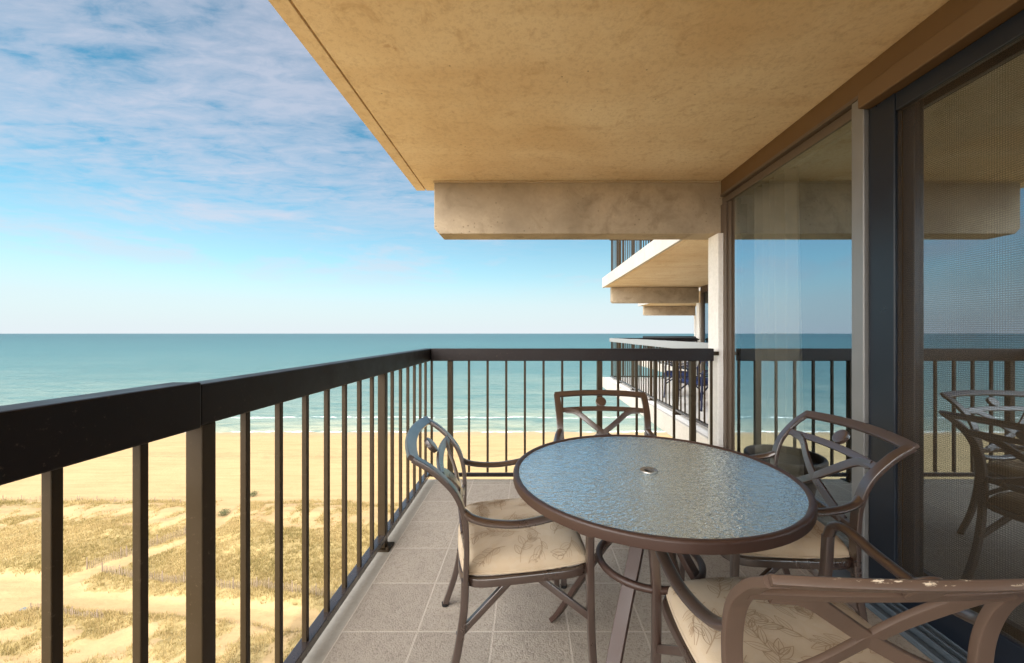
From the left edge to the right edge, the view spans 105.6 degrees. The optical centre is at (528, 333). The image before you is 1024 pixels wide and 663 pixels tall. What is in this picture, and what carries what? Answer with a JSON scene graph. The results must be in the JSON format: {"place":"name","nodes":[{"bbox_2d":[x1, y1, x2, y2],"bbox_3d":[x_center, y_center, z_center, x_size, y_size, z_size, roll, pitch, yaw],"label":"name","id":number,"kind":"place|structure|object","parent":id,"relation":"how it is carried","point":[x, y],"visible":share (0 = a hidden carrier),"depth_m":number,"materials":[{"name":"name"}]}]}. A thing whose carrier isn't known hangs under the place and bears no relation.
{"place":"outdoors","nodes":[
{"label":"outdoors","id":0,"kind":"place"},
{"bbox_2d":[0,432,672,662],"bbox_3d":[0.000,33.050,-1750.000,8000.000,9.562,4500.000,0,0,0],"label":"beach","id":1,"kind":"structure","parent":0,"point":[108,476],"depth_m":61.84,"materials":[{"name":"beige sand"}]},
{"bbox_2d":[30,603,101,618],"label":"sand fence","id":2,"kind":"object","parent":1,"relation":"on","point":[87,612],"visible":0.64,"depth_m":40.33,"materials":[{"name":"wood"}]},
{"bbox_2d":[2,495,180,502],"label":"sand fence","id":3,"kind":"object","parent":1,"relation":"on","point":[99,498],"visible":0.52,"depth_m":69.04,"materials":[{"name":"brown wood"}]},
{"bbox_2d":[86,528,185,569],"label":"sand fence","id":4,"kind":"object","parent":1,"relation":"on","point":[126,549],"visible":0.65,"depth_m":51.47,"materials":[{"name":"wood"}]},
{"bbox_2d":[0,497,397,662],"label":"dune grass","id":5,"kind":"structure","parent":1,"relation":"on","point":[23,613],"depth_m":50.18,"materials":[{"name":"yellow plant"}]},
{"bbox_2d":[101,562,331,595],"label":"sand fence","id":6,"kind":"object","parent":1,"relation":"on","point":[238,582],"visible":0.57,"depth_m":44.33,"materials":[{"name":"wood"}]},
{"bbox_2d":[218,508,229,515],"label":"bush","id":7,"kind":"object","parent":1,"relation":"on","point":[224,512],"visible":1,"depth_m":63.26,"materials":[{"name":"green plant"}]},
{"bbox_2d":[268,0,1023,662],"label":"apartment building","id":8,"kind":"structure","parent":1,"relation":"on","point":[820,202],"depth_m":1.77,"materials":[{"name":"paint"}]},
{"bbox_2d":[322,479,933,662],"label":"balcony floor","id":9,"kind":"structure","parent":8,"relation":"on","point":[400,614],"depth_m":1.64,"materials":[{"name":"tile"}]},
{"bbox_2d":[0,348,718,662],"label":"balcony railing","id":10,"kind":"object","parent":9,"relation":"on","point":[48,440],"visible":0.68,"depth_m":1.03,"materials":[{"name":"brown metal"}]},
{"bbox_2d":[405,416,596,662],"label":"patio chair","id":11,"kind":"object","parent":9,"relation":"on","point":[515,541],"visible":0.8,"depth_m":1.27,"materials":[{"name":"brown metal"}]},
{"bbox_2d":[553,390,675,588],"bbox_3d":[0.428,0.761,2.095,0.593,0.825,0.637,0,0,2],"label":"patio chair","id":12,"kind":"object","parent":9,"relation":"on","point":[601,406],"visible":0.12,"depth_m":2.28,"materials":[{"name":"brown metal"}]},
{"bbox_2d":[513,434,817,662],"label":"patio table","id":13,"kind":"object","parent":9,"relation":"on","point":[684,500],"visible":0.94,"depth_m":1.13,"materials":[{"name":"glass"}]},
{"bbox_2d":[679,410,919,621],"bbox_3d":[1.004,0.761,1.555,0.637,0.825,0.593,0,0,4],"label":"patio chair","id":14,"kind":"object","parent":9,"relation":"on","point":[803,552],"visible":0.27,"depth_m":1.33,"materials":[{"name":"brown metal"}]},
{"bbox_2d":[648,521,1023,662],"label":"patio chair","id":15,"kind":"object","parent":9,"relation":"on","point":[776,618],"visible":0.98,"depth_m":0.74,"materials":[{"name":"brown metal"}]},
{"bbox_2d":[610,240,652,270],"bbox_3d":[3.305,-2.013,6.883,2.370,1.066,6.725,0,0,0],"label":"balcony railing","id":16,"kind":"object","parent":8,"relation":"on","point":[618,251],"visible":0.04,"depth_m":9.09,"materials":[{"name":"brown metal"}]},
{"bbox_2d":[609,338,707,427],"bbox_3d":[3.305,0.647,6.883,2.370,1.066,6.725,0,0,0],"label":"balcony railing","id":17,"kind":"object","parent":8,"relation":"on","point":[670,342],"visible":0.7,"depth_m":6.71,"materials":[{"name":"brown metal"}]},
{"bbox_2d":[643,336,695,367],"bbox_3d":[6.275,0.647,13.982,2.370,1.066,6.725,0,0,0],"label":"balcony railing","id":18,"kind":"object","parent":8,"relation":"on","point":[668,337],"visible":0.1,"depth_m":15.13,"materials":[{"name":"brown metal"}]},
{"bbox_2d":[663,361,688,397],"bbox_3d":[2.870,0.767,7.274,0.637,0.825,0.593,0,0,20],"label":"patio chair","id":19,"kind":"object","parent":8,"relation":"on","point":[687,372],"visible":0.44,"depth_m":7.13,"materials":[{"name":"blue plastic"}]},
{"bbox_2d":[679,361,707,411],"bbox_3d":[2.820,0.767,6.226,0.637,0.825,0.593,0,0,-20],"label":"patio chair","id":20,"kind":"object","parent":8,"relation":"on","point":[701,391],"visible":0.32,"depth_m":5.98,"materials":[{"name":"blue plastic"}]},
{"bbox_2d":[721,109,851,571],"bbox_3d":[1.651,0.037,2.491,0.197,2.246,1.292,0,0,0],"label":"fixed window","id":21,"kind":"structure","parent":8,"relation":"in","point":[786,230],"depth_m":2.33,"materials":[{"name":"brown glass"}]},
{"bbox_2d":[869,10,1023,662],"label":"sliding door","id":22,"kind":"structure","parent":8,"relation":"in","point":[963,119],"depth_m":1.47,"materials":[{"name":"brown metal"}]},
{"bbox_2d":[0,334,693,432],"bbox_3d":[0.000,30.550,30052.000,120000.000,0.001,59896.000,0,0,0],"label":"sea","id":23,"kind":"structure","parent":0,"point":[36,367],"depth_m":311.68,"materials":[{"name":"liquid"}]},
{"bbox_2d":[0,0,693,333],"label":"sky","id":24,"kind":"structure","parent":0,"point":[167,166],"materials":[{"name":"blue"}]}
]}

